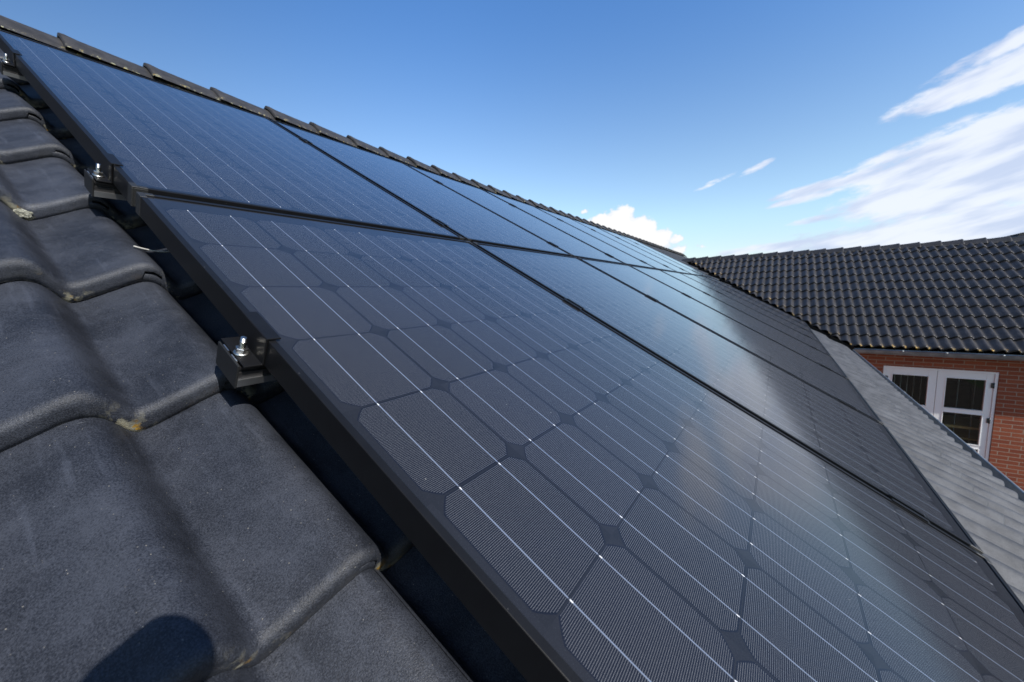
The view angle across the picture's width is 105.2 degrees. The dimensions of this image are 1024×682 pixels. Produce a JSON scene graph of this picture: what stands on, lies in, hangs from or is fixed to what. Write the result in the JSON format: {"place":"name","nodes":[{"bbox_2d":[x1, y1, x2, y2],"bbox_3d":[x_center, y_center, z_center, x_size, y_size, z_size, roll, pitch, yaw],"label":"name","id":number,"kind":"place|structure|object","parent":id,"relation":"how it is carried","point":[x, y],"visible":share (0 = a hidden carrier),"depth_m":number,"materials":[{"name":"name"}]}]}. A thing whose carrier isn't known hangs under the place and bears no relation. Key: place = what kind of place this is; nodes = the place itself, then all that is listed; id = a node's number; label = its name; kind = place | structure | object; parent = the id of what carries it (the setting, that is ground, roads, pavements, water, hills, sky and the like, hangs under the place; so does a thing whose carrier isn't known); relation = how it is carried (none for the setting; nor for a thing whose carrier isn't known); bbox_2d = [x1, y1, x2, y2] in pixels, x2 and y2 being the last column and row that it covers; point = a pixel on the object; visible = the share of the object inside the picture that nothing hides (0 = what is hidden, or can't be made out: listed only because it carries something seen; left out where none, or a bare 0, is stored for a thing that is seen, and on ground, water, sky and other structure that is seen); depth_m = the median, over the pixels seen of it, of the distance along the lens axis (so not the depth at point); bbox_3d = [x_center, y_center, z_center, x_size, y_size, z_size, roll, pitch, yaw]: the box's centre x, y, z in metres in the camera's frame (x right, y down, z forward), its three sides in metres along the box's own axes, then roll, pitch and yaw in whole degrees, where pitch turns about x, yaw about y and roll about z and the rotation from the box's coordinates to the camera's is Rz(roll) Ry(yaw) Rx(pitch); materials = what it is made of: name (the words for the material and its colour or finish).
{"place":"outdoors","nodes":[
{"label":"outdoors","id":0,"kind":"place"},
{"bbox_2d":[0,0,1023,257],"label":"sky","id":1,"kind":"structure","parent":0,"point":[692,128],"materials":[{"name":"blue"}]},
{"bbox_2d":[1009,232,1023,236],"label":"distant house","id":2,"kind":"structure","parent":0,"point":[1019,234],"depth_m":11.96,"materials":[{"name":"brick"}]},
{"label":"ground","id":3,"kind":"structure","parent":0,"visible":0},
{"bbox_2d":[0,15,1023,681],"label":"roof","id":4,"kind":"structure","parent":3,"relation":"on","point":[176,505],"depth_m":0.47,"materials":[{"name":"black ceramic"}]},
{"bbox_2d":[0,60,26,80],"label":"mounting rail","id":5,"kind":"object","parent":4,"relation":"attached to","point":[10,71],"visible":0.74,"depth_m":1.30,"materials":[{"name":"black metal"}]},
{"bbox_2d":[0,48,21,66],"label":"end clamp","id":6,"kind":"object","parent":5,"relation":"attached to","point":[7,61],"visible":1,"depth_m":1.30,"materials":[{"name":"black metal"}]},
{"bbox_2d":[13,208,33,217],"bbox_3d":[-1.030,-0.269,0.823,0.010,0.018,0.032,3,8,34],"label":"lichen patch","id":7,"kind":"object","parent":4,"relation":"on","point":[22,213],"visible":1,"depth_m":0.82,"materials":[{"name":"white plant"}]},
{"bbox_2d":[84,169,126,200],"bbox_3d":[1.384,-0.797,4.193,0.063,0.037,8.179,36,25,25],"label":"mounting rail","id":8,"kind":"object","parent":4,"relation":"attached to","point":[94,187],"visible":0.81,"depth_m":0.84,"materials":[{"name":"black metal"}]},
{"bbox_2d":[87,152,122,183],"bbox_3d":[-0.876,-0.374,0.842,0.073,0.043,0.041,36,25,25],"label":"end clamp","id":9,"kind":"object","parent":8,"relation":"attached to","point":[102,171],"visible":1,"depth_m":0.84,"materials":[{"name":"black metal"}]},
{"bbox_2d":[0,29,463,240],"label":"solar panel","id":10,"kind":"object","parent":8,"relation":"on","point":[153,137],"visible":0.82,"depth_m":1.28,"materials":[{"name":"black glass"}]},
{"bbox_2d":[271,119,572,256],"bbox_3d":[-0.538,-0.910,2.385,1.715,0.042,0.993,36,25,25],"label":"solar panel","id":11,"kind":"object","parent":8,"relation":"on","point":[467,219],"visible":0.7,"depth_m":2.23,"materials":[{"name":"black glass"}]},
{"bbox_2d":[431,218,447,227],"bbox_3d":[-0.310,-0.495,1.667,0.073,0.026,0.041,36,25,25],"label":"clamp","id":12,"kind":"object","parent":8,"relation":"attached to","point":[441,222],"visible":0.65,"depth_m":1.66,"materials":[{"name":"black metal"}]},
{"bbox_2d":[406,164,624,263],"bbox_3d":[0.029,-1.023,3.218,1.715,0.041,0.993,36,25,25],"label":"solar panel","id":13,"kind":"object","parent":8,"relation":"on","point":[569,244],"visible":0.75,"depth_m":3.12,"materials":[{"name":"black glass"}]},
{"bbox_2d":[483,189,656,268],"bbox_3d":[0.598,-1.138,4.051,1.715,0.041,0.993,36,25,25],"label":"solar panel","id":14,"kind":"object","parent":8,"relation":"on","point":[598,244],"visible":0.69,"depth_m":3.97,"materials":[{"name":"black glass"}]},
{"bbox_2d":[534,206,676,271],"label":"solar panel","id":15,"kind":"object","parent":8,"relation":"on","point":[623,248],"visible":0.68,"depth_m":4.83,"materials":[{"name":"black glass"}]},
{"bbox_2d":[570,218,690,273],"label":"solar panel","id":16,"kind":"object","parent":8,"relation":"on","point":[647,254],"visible":0.61,"depth_m":5.69,"materials":[{"name":"black glass"}]},
{"bbox_2d":[597,227,702,275],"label":"solar panel","id":17,"kind":"object","parent":8,"relation":"on","point":[655,254],"visible":0.66,"depth_m":6.51,"materials":[{"name":"black glass"}]},
{"bbox_2d":[618,234,710,276],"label":"solar panel","id":18,"kind":"object","parent":8,"relation":"on","point":[670,258],"visible":0.45,"depth_m":7.38,"materials":[{"name":"black glass"}]},
{"bbox_2d":[133,246,168,251],"bbox_3d":[-0.726,-0.192,0.813,0.009,0.016,0.092,2,8,28],"label":"cable","id":19,"kind":"object","parent":4,"relation":"on","point":[150,249],"visible":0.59,"depth_m":0.79,"materials":[{"name":"plastic"}]},
{"bbox_2d":[216,341,275,387],"bbox_3d":[1.898,-0.426,3.893,0.063,0.037,8.179,36,25,25],"label":"mounting rail","id":20,"kind":"object","parent":4,"relation":"attached to","point":[235,372],"visible":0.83,"depth_m":0.54,"materials":[{"name":"metal"}]},
{"bbox_2d":[221,311,280,367],"bbox_3d":[-0.362,-0.003,0.542,0.073,0.043,0.041,36,25,25],"label":"end clamp","id":21,"kind":"object","parent":20,"relation":"attached to","point":[247,347],"visible":1,"depth_m":0.54,"materials":[{"name":"black metal"}]},
{"bbox_3d":[2.635,0.105,3.463,0.063,0.037,8.179,36,25,25],"label":"mounting rail","id":22,"kind":"object","parent":4,"relation":"attached to","visible":0},
{"bbox_2d":[135,192,1023,681],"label":"solar panel","id":23,"kind":"object","parent":22,"relation":"on","point":[557,488],"visible":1,"depth_m":0.58,"materials":[{"name":"black glass"}]},
{"bbox_2d":[564,298,584,310],"bbox_3d":[0.211,-0.119,1.364,0.073,0.026,0.041,36,25,25],"label":"clamp","id":24,"kind":"object","parent":23,"relation":"attached to","point":[573,303],"visible":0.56,"depth_m":1.36,"materials":[{"name":"black metal"}]},
{"bbox_2d":[472,242,983,553],"bbox_3d":[0.720,-0.003,1.651,1.666,0.041,0.993,36,25,25],"label":"solar panel","id":25,"kind":"object","parent":22,"relation":"on","point":[865,449],"visible":0.8,"depth_m":1.42,"materials":[{"name":"black glass"}]},
{"bbox_2d":[578,257,883,423],"bbox_3d":[1.288,-0.117,2.484,1.666,0.041,0.993,36,25,25],"label":"solar panel","id":26,"kind":"object","parent":22,"relation":"on","point":[812,373],"visible":0.8,"depth_m":2.35,"materials":[{"name":"black glass"}]},
{"bbox_2d":[630,265,848,378],"bbox_3d":[1.856,-0.230,3.317,1.666,0.041,0.993,36,25,25],"label":"solar panel","id":27,"kind":"object","parent":22,"relation":"on","point":[789,341],"visible":0.76,"depth_m":3.23,"materials":[{"name":"black glass"}]},
{"bbox_2d":[661,270,830,355],"bbox_3d":[2.424,-0.344,4.150,1.666,0.041,0.993,36,25,25],"label":"solar panel","id":28,"kind":"object","parent":22,"relation":"on","point":[757,315],"visible":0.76,"depth_m":4.09,"materials":[{"name":"black glass"}]},
{"bbox_2d":[681,273,820,342],"bbox_3d":[2.992,-0.458,4.984,1.666,0.041,0.993,36,25,25],"label":"solar panel","id":29,"kind":"object","parent":22,"relation":"on","point":[758,309],"visible":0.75,"depth_m":4.94,"materials":[{"name":"black glass"}]},
{"bbox_2d":[695,275,812,332],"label":"solar panel","id":30,"kind":"object","parent":22,"relation":"on","point":[799,324],"visible":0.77,"depth_m":5.79,"materials":[{"name":"black glass"}]},
{"bbox_2d":[707,277,808,326],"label":"solar panel","id":31,"kind":"object","parent":22,"relation":"on","point":[760,302],"visible":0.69,"depth_m":6.63,"materials":[{"name":"black glass"}]},
{"bbox_2d":[838,398,856,409],"bbox_3d":[1.511,0.294,1.770,0.073,0.026,0.041,36,25,25],"label":"clamp","id":32,"kind":"object","parent":22,"relation":"attached to","point":[850,405],"visible":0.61,"depth_m":1.76,"materials":[{"name":"black metal"}]},
{"bbox_2d":[888,493,929,522],"bbox_3d":[0.941,0.407,0.938,0.073,0.026,0.041,36,25,25],"label":"clamp","id":33,"kind":"object","parent":22,"relation":"attached to","point":[916,512],"visible":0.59,"depth_m":0.93,"materials":[{"name":"black metal"}]},
{"bbox_2d":[681,236,1023,490],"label":"brick wing","id":34,"kind":"structure","parent":3,"relation":"on","point":[935,315],"depth_m":7.48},
{"bbox_2d":[885,368,936,414],"bbox_3d":[7.052,1.505,7.032,0.674,2.032,0.076,3,8,34],"label":"door leaf","id":35,"kind":"structure","parent":34,"relation":"in","point":[931,375],"depth_m":6.81,"materials":[{"name":"white paint"}]},
{"bbox_2d":[894,374,975,442],"bbox_3d":[7.585,1.375,7.109,1.570,2.230,0.040,3,8,34],"label":"vertical blind","id":36,"kind":"object","parent":34,"relation":"hanging from","point":[956,397],"visible":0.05,"depth_m":6.93,"materials":[{"name":"white paint"}]},
{"bbox_2d":[944,378,974,443],"bbox_3d":[8.840,1.533,7.846,0.520,1.800,0.600,3,8,34],"label":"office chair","id":37,"kind":"object","parent":34,"relation":"in","point":[963,398],"visible":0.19,"depth_m":7.91,"materials":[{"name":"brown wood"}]},
{"bbox_2d":[942,415,979,440],"bbox_3d":[8.123,1.991,7.179,1.000,1.085,0.700,3,8,34],"label":"window pane","id":38,"kind":"structure","parent":34,"relation":"in","point":[961,426],"depth_m":7.04,"materials":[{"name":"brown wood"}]},
{"bbox_2d":[933,371,994,457],"bbox_3d":[7.614,1.536,6.653,0.671,2.032,0.076,3,8,34],"label":"door leaf","id":39,"kind":"structure","parent":34,"relation":"in","point":[989,384],"depth_m":6.53,"materials":[{"name":"white paint"}]}
]}

